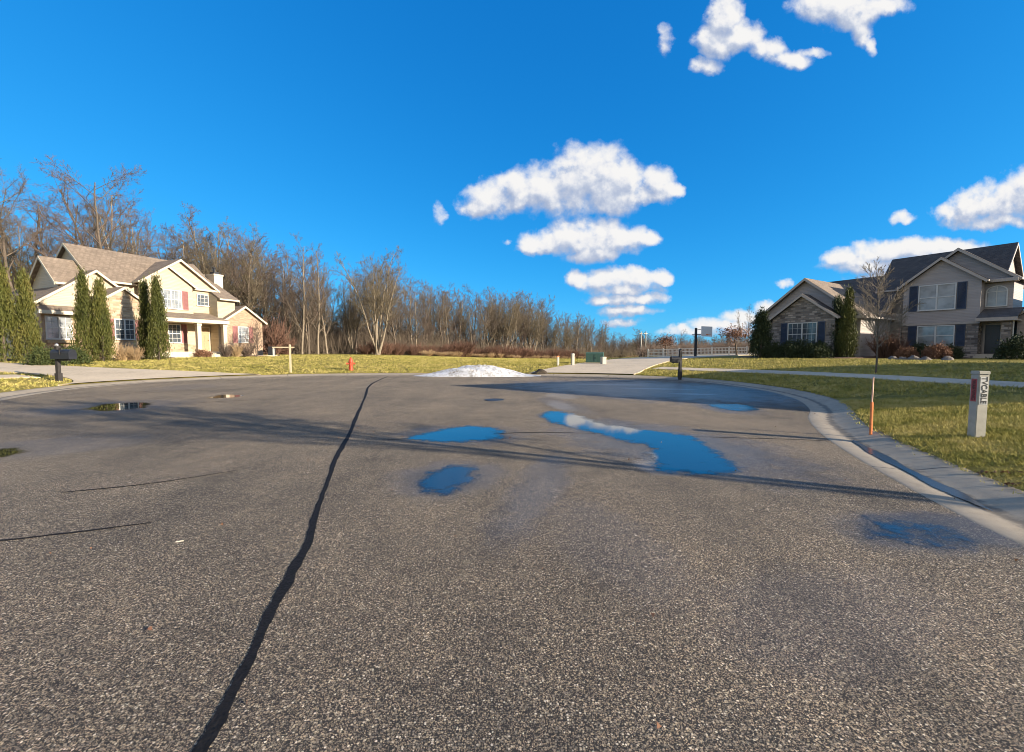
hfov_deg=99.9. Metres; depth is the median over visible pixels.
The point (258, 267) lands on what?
bare tree
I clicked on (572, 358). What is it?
marker post
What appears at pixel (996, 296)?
window
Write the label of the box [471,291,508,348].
bare tree
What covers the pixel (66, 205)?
bare tree
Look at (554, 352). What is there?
red bush
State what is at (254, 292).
bare tree
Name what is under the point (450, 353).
reed clump
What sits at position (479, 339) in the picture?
woods
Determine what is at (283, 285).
bare tree
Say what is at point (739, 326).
bare tree
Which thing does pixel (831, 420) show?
kerb
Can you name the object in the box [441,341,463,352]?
red bush
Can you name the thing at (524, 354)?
red bush
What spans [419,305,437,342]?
bare tree
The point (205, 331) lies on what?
door
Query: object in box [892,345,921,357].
shrub
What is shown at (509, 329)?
bare tree
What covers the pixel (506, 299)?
bare tree
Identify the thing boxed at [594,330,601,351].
bare tree
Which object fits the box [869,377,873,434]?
utility stake
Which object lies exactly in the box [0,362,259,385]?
driveway
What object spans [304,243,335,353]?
bare tree
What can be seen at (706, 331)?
basketball hoop
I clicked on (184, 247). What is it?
bare tree
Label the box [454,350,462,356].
reed clump
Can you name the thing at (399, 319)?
bare tree
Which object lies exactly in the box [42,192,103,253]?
bare tree
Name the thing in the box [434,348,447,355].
red bush
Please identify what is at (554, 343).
bare tree
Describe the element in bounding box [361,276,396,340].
bare tree
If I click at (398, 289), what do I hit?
bare tree
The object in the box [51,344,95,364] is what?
shrub
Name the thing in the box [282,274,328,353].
bare tree
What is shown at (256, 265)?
bare tree
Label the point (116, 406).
puddle
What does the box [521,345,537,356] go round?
red bush
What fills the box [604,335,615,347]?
bare tree
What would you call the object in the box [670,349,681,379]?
mailbox
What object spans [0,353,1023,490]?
lawn
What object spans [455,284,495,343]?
bare tree
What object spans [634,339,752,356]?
fence
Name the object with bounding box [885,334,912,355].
bush
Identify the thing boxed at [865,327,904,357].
bush
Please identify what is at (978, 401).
cable marker
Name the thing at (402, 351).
red bush
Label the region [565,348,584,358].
red bush
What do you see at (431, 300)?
bare tree
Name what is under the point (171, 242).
bare tree
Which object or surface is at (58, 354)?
mailbox
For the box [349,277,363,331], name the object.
bare tree
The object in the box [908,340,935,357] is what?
shrub
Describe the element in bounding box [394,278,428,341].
bare tree
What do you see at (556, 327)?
bare tree
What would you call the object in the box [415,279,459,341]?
bare tree
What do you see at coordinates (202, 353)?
shrub
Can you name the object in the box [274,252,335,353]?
bare tree
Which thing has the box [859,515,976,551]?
puddle
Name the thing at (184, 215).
bare tree
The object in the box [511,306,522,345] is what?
bare tree
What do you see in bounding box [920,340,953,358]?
shrub
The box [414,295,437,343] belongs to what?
bare tree
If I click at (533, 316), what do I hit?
bare tree
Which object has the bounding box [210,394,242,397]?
puddle
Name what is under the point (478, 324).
bare tree
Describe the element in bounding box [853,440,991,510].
gutter puddle
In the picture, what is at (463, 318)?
bare tree
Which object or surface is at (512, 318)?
bare tree
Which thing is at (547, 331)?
bare tree
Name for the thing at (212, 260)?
bare tree
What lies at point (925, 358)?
stone
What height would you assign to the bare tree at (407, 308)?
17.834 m
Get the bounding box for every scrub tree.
[242,317,265,356]
[622,341,632,352]
[632,329,646,349]
[640,335,658,346]
[711,333,723,343]
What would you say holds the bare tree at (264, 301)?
on the lawn at (858, 397)
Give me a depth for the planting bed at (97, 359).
30.32 m
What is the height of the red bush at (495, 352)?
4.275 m
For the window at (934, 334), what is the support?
in the house at (972, 298)
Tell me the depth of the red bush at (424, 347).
79.96 m
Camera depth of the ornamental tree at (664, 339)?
74.39 m
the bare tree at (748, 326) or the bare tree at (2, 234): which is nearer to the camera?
the bare tree at (2, 234)
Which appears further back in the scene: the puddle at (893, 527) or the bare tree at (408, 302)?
the bare tree at (408, 302)
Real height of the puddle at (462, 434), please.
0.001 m
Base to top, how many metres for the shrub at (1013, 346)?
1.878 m
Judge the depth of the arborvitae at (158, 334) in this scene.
30.62 m
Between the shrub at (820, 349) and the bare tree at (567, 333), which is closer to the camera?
the shrub at (820, 349)
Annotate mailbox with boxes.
[50,343,76,381]
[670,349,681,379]
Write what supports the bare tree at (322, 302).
on the lawn at (858, 397)
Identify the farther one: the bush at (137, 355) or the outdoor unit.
the outdoor unit
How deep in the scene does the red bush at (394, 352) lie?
72.20 m
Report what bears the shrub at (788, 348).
on the lawn at (858, 397)
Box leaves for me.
[977,470,1022,485]
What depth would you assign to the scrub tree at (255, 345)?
39.32 m
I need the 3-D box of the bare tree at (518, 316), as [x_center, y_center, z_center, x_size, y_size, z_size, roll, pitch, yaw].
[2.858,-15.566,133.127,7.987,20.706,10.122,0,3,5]
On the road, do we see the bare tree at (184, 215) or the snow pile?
the snow pile
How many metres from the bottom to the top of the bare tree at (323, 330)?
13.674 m
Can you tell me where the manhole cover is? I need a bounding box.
[484,398,503,400]
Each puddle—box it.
[0,448,27,456]
[84,402,149,410]
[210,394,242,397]
[408,425,504,442]
[416,464,480,495]
[541,411,742,474]
[709,404,759,410]
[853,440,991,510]
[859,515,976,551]
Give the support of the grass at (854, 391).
on the lawn at (858, 397)
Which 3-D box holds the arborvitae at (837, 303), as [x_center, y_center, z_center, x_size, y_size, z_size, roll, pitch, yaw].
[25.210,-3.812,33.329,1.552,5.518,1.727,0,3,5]
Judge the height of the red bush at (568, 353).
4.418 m
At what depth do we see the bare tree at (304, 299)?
56.12 m
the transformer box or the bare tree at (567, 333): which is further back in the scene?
the bare tree at (567, 333)
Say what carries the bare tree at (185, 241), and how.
on the lawn at (858, 397)
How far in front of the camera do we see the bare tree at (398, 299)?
90.16 m
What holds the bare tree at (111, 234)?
on the lawn at (858, 397)
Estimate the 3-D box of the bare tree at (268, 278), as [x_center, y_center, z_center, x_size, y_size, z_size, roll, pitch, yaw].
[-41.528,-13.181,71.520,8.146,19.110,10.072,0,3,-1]
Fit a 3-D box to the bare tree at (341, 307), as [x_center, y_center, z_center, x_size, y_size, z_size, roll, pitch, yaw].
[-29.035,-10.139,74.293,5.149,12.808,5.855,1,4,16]
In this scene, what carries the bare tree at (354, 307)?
on the lawn at (858, 397)
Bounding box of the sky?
[0,0,1023,346]
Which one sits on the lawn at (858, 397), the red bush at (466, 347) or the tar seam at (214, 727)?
the red bush at (466, 347)
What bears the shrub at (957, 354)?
on the planting bed at (834, 357)
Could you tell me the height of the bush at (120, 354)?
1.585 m
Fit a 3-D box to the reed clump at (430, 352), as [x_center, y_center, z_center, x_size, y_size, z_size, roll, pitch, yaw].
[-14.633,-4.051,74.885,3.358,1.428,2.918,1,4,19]
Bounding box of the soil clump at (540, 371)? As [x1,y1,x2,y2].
[532,369,547,373]
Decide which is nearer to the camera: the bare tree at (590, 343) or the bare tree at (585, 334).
the bare tree at (590, 343)
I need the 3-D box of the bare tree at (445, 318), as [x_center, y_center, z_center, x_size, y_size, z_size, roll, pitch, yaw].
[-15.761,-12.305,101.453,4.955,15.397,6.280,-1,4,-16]
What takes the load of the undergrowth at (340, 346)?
on the lawn at (858, 397)
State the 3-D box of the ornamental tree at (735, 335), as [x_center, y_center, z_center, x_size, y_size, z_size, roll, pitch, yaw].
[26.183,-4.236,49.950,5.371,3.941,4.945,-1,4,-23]
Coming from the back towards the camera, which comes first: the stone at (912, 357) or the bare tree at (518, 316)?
the bare tree at (518, 316)
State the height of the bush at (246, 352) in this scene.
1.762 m
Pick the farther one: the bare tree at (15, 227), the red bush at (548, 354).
the red bush at (548, 354)
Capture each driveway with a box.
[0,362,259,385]
[529,354,750,374]
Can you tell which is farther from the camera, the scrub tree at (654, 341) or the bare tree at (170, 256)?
the scrub tree at (654, 341)
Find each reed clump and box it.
[418,349,434,355]
[435,351,447,355]
[443,351,456,355]
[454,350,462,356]
[486,353,494,357]
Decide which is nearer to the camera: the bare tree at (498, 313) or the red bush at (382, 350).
the red bush at (382, 350)
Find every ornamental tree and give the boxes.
[653,333,681,355]
[712,323,751,354]
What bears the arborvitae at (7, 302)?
on the lawn at (858, 397)
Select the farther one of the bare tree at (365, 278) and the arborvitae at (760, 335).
the bare tree at (365, 278)
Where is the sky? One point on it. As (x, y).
(655, 167)
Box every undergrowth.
[263,321,637,357]
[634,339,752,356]
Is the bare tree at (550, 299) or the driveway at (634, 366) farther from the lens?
the bare tree at (550, 299)
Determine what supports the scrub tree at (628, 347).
on the lawn at (858, 397)
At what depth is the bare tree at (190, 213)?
65.44 m
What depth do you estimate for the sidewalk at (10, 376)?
18.11 m
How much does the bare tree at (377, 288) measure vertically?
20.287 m
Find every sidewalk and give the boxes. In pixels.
[0,375,40,378]
[653,367,1023,387]
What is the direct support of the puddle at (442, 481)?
on the road
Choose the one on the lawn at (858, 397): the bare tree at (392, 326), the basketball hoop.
the bare tree at (392, 326)
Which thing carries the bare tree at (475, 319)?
on the lawn at (858, 397)
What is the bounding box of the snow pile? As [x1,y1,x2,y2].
[414,365,540,376]
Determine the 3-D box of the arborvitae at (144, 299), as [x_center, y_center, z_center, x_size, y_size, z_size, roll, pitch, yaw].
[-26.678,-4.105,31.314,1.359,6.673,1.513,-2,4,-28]
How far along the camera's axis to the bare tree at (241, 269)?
57.65 m
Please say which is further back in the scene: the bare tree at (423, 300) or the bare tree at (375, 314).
the bare tree at (423, 300)
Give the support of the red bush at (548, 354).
on the lawn at (858, 397)
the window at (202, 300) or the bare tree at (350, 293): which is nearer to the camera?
the window at (202, 300)
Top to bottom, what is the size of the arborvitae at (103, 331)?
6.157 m
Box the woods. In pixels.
[258,309,687,352]
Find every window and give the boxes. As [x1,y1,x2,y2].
[44,315,73,339]
[114,319,135,339]
[161,289,182,309]
[168,324,181,342]
[196,294,209,306]
[238,326,248,342]
[787,322,817,344]
[916,325,954,346]
[917,282,956,311]
[985,285,1007,306]
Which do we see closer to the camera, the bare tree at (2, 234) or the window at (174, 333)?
the window at (174, 333)
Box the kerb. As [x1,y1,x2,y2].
[0,373,1023,545]
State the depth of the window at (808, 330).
34.88 m
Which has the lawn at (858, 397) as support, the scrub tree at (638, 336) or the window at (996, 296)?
the scrub tree at (638, 336)
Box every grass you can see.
[0,354,607,390]
[543,357,1023,397]
[839,392,1023,494]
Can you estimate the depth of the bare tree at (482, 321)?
106.02 m
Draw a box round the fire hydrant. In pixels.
[346,357,354,370]
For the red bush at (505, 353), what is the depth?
103.57 m
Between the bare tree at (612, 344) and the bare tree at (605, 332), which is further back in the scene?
the bare tree at (612, 344)
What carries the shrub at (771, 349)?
on the lawn at (858, 397)
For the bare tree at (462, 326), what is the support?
on the lawn at (858, 397)
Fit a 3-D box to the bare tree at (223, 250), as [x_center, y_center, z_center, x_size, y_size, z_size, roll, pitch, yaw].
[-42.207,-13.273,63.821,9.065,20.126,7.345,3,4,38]
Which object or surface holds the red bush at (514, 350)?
on the lawn at (858, 397)
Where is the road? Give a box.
[0,375,1023,751]
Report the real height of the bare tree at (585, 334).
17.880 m
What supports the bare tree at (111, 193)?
on the lawn at (858, 397)
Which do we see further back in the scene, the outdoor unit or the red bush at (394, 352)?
the red bush at (394, 352)
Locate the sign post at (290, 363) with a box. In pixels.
[272,344,293,372]
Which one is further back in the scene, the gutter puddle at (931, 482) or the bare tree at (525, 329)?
the bare tree at (525, 329)
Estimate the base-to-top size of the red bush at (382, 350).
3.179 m
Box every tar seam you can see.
[0,522,150,540]
[67,470,235,491]
[191,376,387,751]
[389,432,824,440]
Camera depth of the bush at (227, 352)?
37.77 m
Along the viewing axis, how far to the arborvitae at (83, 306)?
27.09 m
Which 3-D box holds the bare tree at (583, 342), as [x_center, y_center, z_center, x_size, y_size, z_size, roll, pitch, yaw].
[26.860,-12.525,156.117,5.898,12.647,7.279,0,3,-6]
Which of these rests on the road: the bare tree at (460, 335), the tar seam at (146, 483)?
the tar seam at (146, 483)
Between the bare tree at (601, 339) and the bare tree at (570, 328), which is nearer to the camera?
the bare tree at (570, 328)
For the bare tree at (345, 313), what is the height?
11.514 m
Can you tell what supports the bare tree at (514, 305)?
on the lawn at (858, 397)
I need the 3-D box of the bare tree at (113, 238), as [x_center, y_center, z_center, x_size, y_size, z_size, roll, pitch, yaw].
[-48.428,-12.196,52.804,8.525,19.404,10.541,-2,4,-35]
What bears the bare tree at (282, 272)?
on the lawn at (858, 397)
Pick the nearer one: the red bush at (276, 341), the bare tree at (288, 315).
the red bush at (276, 341)
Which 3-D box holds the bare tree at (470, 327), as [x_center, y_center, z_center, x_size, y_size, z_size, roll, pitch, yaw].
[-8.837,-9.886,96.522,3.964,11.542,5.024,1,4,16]
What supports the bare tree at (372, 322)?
on the lawn at (858, 397)
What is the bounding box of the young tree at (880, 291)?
[850,256,926,372]
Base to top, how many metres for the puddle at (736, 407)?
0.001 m
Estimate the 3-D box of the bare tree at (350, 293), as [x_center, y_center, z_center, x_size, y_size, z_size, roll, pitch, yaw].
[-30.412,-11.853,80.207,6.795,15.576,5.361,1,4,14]
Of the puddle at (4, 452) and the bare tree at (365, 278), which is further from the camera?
the bare tree at (365, 278)
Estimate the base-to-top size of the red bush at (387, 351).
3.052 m
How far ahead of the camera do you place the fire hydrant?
27.19 m
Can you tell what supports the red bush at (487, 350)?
on the lawn at (858, 397)
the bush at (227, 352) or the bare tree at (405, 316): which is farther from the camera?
the bare tree at (405, 316)
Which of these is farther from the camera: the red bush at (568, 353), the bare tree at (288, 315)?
the red bush at (568, 353)
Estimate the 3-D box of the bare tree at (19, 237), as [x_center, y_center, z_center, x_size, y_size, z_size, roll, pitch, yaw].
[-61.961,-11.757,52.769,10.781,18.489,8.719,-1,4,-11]
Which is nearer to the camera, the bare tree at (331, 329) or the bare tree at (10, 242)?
the bare tree at (10, 242)
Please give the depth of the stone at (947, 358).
26.45 m
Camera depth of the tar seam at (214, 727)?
2.37 m
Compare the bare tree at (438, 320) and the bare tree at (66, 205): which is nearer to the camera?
the bare tree at (66, 205)
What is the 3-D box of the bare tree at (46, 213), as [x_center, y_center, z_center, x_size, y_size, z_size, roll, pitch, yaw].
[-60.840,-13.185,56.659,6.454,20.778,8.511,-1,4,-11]
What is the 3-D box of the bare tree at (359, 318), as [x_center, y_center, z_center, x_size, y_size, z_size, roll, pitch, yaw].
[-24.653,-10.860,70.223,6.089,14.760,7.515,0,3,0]
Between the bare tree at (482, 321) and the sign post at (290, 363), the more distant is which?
the bare tree at (482, 321)
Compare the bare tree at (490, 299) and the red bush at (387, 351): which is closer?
the red bush at (387, 351)
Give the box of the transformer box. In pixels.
[585,352,603,362]
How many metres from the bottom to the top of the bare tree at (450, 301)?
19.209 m
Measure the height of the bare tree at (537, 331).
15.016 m
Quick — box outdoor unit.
[259,346,276,355]
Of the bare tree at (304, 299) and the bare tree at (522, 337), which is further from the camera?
the bare tree at (522, 337)
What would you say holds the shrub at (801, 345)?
on the lawn at (858, 397)
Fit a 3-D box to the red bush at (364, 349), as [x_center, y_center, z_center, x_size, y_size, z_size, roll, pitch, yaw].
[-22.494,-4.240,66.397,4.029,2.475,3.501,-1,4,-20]
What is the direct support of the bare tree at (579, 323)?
on the lawn at (858, 397)
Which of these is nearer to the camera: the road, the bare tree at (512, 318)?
the road
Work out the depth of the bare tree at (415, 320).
80.28 m
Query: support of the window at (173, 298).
in the house at (203, 311)
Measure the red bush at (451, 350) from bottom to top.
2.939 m
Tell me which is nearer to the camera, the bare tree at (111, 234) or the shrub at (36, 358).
the shrub at (36, 358)
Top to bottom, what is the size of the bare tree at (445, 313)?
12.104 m
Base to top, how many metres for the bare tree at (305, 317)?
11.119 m
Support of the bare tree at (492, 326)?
on the lawn at (858, 397)
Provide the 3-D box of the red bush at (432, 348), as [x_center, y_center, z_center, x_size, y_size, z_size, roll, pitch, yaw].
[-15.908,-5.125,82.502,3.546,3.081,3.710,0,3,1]
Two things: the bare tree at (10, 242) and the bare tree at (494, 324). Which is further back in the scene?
the bare tree at (494, 324)
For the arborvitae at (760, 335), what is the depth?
34.60 m
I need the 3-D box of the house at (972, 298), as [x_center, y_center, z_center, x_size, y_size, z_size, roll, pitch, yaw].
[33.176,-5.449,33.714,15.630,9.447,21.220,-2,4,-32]
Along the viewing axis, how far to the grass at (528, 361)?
29.68 m
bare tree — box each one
[0,155,178,259]
[0,164,70,291]
[0,184,46,285]
[0,188,30,260]
[0,205,56,287]
[0,210,25,285]
[2,197,66,279]
[14,193,59,271]
[29,170,118,250]
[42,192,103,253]
[69,189,157,257]
[78,175,141,248]
[82,183,124,247]
[123,216,161,258]
[136,226,192,263]
[138,231,198,265]
[154,222,213,271]
[165,224,204,266]
[165,234,201,262]
[167,203,221,270]
[167,227,205,272]
[176,227,267,305]
[178,212,262,288]
[199,239,273,317]
[211,226,309,319]
[215,224,244,302]
[220,237,306,319]
[224,224,286,326]
[238,239,288,336]
[238,254,313,327]
[253,269,280,329]
[270,258,298,330]
[270,260,298,334]
[271,240,300,332]
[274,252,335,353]
[275,233,328,353]
[275,258,307,330]
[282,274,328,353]
[292,253,329,329]
[295,276,316,353]
[297,265,340,353]
[301,259,328,334]
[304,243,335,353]
[312,267,338,346]
[313,262,340,351]
[322,284,343,351]
[329,246,410,354]
[329,280,353,336]
[332,283,362,353]
[335,270,361,335]
[339,273,370,337]
[346,267,375,353]
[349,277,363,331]
[351,277,373,338]
[354,258,399,334]
[354,259,381,338]
[357,285,388,353]
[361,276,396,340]
[368,270,425,340]
[370,268,416,339]
[378,267,406,343]
[383,286,414,339]
[385,262,405,336]
[394,276,420,338]
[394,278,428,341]
[399,276,420,339]
[402,286,427,345]
[413,286,455,340]
[414,281,451,341]
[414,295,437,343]
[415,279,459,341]
[415,292,433,345]
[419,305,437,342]
[434,287,451,342]
[437,302,454,344]
[438,291,451,341]
[440,290,463,340]
[441,282,455,336]
[447,292,472,342]
[447,294,475,341]
[450,290,471,341]
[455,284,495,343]
[465,306,478,344]
[466,292,483,342]
[467,302,490,346]
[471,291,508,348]
[474,295,499,348]
[479,289,506,345]
[481,286,494,335]
[481,303,515,342]
[486,297,524,346]
[488,296,526,348]
[494,303,523,347]
[497,292,524,344]
[509,290,554,346]
[510,291,544,349]
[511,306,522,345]
[512,292,528,346]
[517,304,534,349]
[517,307,532,348]
[519,308,551,350]
[532,299,551,350]
[536,311,553,350]
[540,310,556,343]
[546,315,566,352]
[548,314,563,348]
[553,320,577,350]
[558,314,582,346]
[561,313,570,350]
[569,313,584,347]
[572,311,585,347]
[572,315,586,350]
[572,315,596,350]
[581,327,592,350]
[582,324,596,348]
[584,320,594,351]
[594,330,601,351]
[595,321,610,350]
[596,331,604,351]
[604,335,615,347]
[609,333,617,349]
[614,332,628,354]
[735,311,746,346]
[742,306,752,353]
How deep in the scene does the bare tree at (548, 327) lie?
142.30 m
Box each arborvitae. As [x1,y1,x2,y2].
[0,258,23,361]
[8,264,45,361]
[67,265,104,360]
[86,272,116,361]
[134,276,156,359]
[143,270,174,359]
[744,306,775,357]
[828,293,845,356]
[836,283,859,356]
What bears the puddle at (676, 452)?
on the road
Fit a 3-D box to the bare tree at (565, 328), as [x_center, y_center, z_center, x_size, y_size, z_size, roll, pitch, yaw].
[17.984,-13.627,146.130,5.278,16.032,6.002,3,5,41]
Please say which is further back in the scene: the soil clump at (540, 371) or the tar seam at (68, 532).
the soil clump at (540, 371)
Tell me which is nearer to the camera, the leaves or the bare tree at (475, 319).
the leaves
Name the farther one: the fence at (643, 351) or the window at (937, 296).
the fence at (643, 351)
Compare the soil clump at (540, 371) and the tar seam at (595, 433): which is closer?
the tar seam at (595, 433)
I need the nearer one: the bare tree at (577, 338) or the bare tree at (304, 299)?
the bare tree at (304, 299)
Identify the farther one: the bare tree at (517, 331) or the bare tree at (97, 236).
the bare tree at (517, 331)
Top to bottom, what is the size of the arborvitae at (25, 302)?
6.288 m
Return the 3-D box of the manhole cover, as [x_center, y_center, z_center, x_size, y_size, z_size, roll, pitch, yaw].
[-0.540,0.714,12.967,0.600,0.008,0.600,0,3,0]
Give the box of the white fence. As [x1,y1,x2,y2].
[647,346,751,356]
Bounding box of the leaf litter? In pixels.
[20,377,1017,728]
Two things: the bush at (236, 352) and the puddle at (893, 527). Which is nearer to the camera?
the puddle at (893, 527)
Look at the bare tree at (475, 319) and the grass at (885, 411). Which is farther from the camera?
the bare tree at (475, 319)
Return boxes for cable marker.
[967,371,990,437]
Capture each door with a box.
[201,328,209,350]
[984,325,1000,353]
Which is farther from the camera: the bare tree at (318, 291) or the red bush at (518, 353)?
the red bush at (518, 353)
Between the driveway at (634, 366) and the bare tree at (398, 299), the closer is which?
the driveway at (634, 366)
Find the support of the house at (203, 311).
on the lawn at (858, 397)
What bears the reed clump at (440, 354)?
on the lawn at (858, 397)
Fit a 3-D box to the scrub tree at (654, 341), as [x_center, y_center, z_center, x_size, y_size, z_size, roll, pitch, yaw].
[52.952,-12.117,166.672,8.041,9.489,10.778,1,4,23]
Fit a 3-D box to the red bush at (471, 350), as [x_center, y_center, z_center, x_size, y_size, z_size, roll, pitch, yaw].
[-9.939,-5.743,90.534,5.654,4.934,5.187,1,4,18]
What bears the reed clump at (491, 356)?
on the lawn at (858, 397)
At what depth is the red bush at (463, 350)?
88.22 m
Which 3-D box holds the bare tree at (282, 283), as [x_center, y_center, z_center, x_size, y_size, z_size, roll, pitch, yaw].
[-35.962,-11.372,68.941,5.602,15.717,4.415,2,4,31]
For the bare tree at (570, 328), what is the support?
on the lawn at (858, 397)
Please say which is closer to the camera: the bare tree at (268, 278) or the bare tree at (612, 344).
the bare tree at (268, 278)
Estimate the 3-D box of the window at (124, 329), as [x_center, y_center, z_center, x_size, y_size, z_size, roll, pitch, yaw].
[-28.917,-3.466,32.130,0.108,1.560,1.320,2,4,24]
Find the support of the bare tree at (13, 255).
on the lawn at (858, 397)
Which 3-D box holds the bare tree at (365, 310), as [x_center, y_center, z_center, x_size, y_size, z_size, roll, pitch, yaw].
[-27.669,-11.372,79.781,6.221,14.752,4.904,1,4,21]
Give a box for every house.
[0,243,267,357]
[751,242,1023,357]
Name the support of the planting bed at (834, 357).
on the lawn at (858, 397)
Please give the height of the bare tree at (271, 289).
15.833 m
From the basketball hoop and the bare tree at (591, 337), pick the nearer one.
the basketball hoop
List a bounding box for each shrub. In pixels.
[18,344,71,365]
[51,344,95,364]
[190,349,215,356]
[759,340,785,357]
[770,337,803,357]
[789,337,817,357]
[803,339,837,357]
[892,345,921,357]
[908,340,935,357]
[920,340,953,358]
[937,343,965,358]
[985,331,1023,359]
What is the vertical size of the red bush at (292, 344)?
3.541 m
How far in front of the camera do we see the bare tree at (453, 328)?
104.69 m
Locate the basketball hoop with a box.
[692,326,711,355]
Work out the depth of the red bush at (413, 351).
77.10 m
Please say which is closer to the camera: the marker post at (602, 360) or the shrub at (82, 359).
the shrub at (82, 359)
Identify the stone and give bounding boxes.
[907,355,919,359]
[919,356,931,359]
[941,356,953,359]
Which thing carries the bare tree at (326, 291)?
on the lawn at (858, 397)
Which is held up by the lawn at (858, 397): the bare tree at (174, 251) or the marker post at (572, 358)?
the bare tree at (174, 251)
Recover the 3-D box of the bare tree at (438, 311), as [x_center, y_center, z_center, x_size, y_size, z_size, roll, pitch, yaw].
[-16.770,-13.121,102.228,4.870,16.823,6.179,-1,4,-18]
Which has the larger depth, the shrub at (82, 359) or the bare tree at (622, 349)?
the bare tree at (622, 349)
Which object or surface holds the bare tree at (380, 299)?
on the lawn at (858, 397)
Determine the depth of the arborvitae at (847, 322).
32.01 m
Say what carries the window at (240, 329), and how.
in the house at (203, 311)
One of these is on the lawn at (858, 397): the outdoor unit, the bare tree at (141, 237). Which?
the bare tree at (141, 237)
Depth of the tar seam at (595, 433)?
7.72 m
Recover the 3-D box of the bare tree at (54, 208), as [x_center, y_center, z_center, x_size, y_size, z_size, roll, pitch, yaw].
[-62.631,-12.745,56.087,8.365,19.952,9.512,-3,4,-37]
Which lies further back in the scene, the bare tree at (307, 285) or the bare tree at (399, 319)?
the bare tree at (399, 319)
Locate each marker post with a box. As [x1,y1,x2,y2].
[571,353,574,364]
[600,357,606,363]
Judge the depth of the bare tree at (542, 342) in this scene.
136.50 m
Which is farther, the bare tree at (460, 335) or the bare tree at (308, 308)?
the bare tree at (460, 335)
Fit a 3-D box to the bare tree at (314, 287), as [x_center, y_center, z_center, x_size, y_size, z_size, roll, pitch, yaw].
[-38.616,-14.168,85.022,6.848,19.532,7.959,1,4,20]
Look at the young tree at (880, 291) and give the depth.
17.98 m
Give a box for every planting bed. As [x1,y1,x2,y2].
[1,357,174,360]
[740,356,968,357]
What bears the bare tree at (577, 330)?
on the lawn at (858, 397)
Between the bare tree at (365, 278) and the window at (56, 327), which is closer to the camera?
the window at (56, 327)
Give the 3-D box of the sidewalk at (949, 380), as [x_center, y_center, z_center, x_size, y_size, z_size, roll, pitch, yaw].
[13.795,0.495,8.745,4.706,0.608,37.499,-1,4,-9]
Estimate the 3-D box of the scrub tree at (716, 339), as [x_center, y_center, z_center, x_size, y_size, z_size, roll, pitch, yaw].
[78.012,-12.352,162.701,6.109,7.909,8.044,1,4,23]
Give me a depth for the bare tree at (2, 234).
46.23 m
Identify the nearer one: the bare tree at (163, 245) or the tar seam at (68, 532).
the tar seam at (68, 532)
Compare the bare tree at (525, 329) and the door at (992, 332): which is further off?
the bare tree at (525, 329)
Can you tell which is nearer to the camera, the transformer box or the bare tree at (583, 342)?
the transformer box
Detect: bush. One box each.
[111,344,134,360]
[125,343,144,360]
[217,340,233,356]
[228,343,243,356]
[239,341,254,356]
[262,311,292,354]
[271,336,296,353]
[353,341,374,354]
[366,341,387,354]
[382,341,397,354]
[388,343,406,354]
[394,341,408,354]
[405,341,421,354]
[411,342,427,354]
[423,342,437,355]
[430,344,453,355]
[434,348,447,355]
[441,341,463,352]
[448,341,470,356]
[455,341,478,356]
[456,339,474,354]
[473,344,494,357]
[482,343,507,357]
[494,346,511,357]
[502,344,518,357]
[510,346,523,357]
[519,349,529,357]
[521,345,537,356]
[537,347,552,356]
[546,346,563,358]
[557,346,571,358]
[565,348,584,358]
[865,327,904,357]
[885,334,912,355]

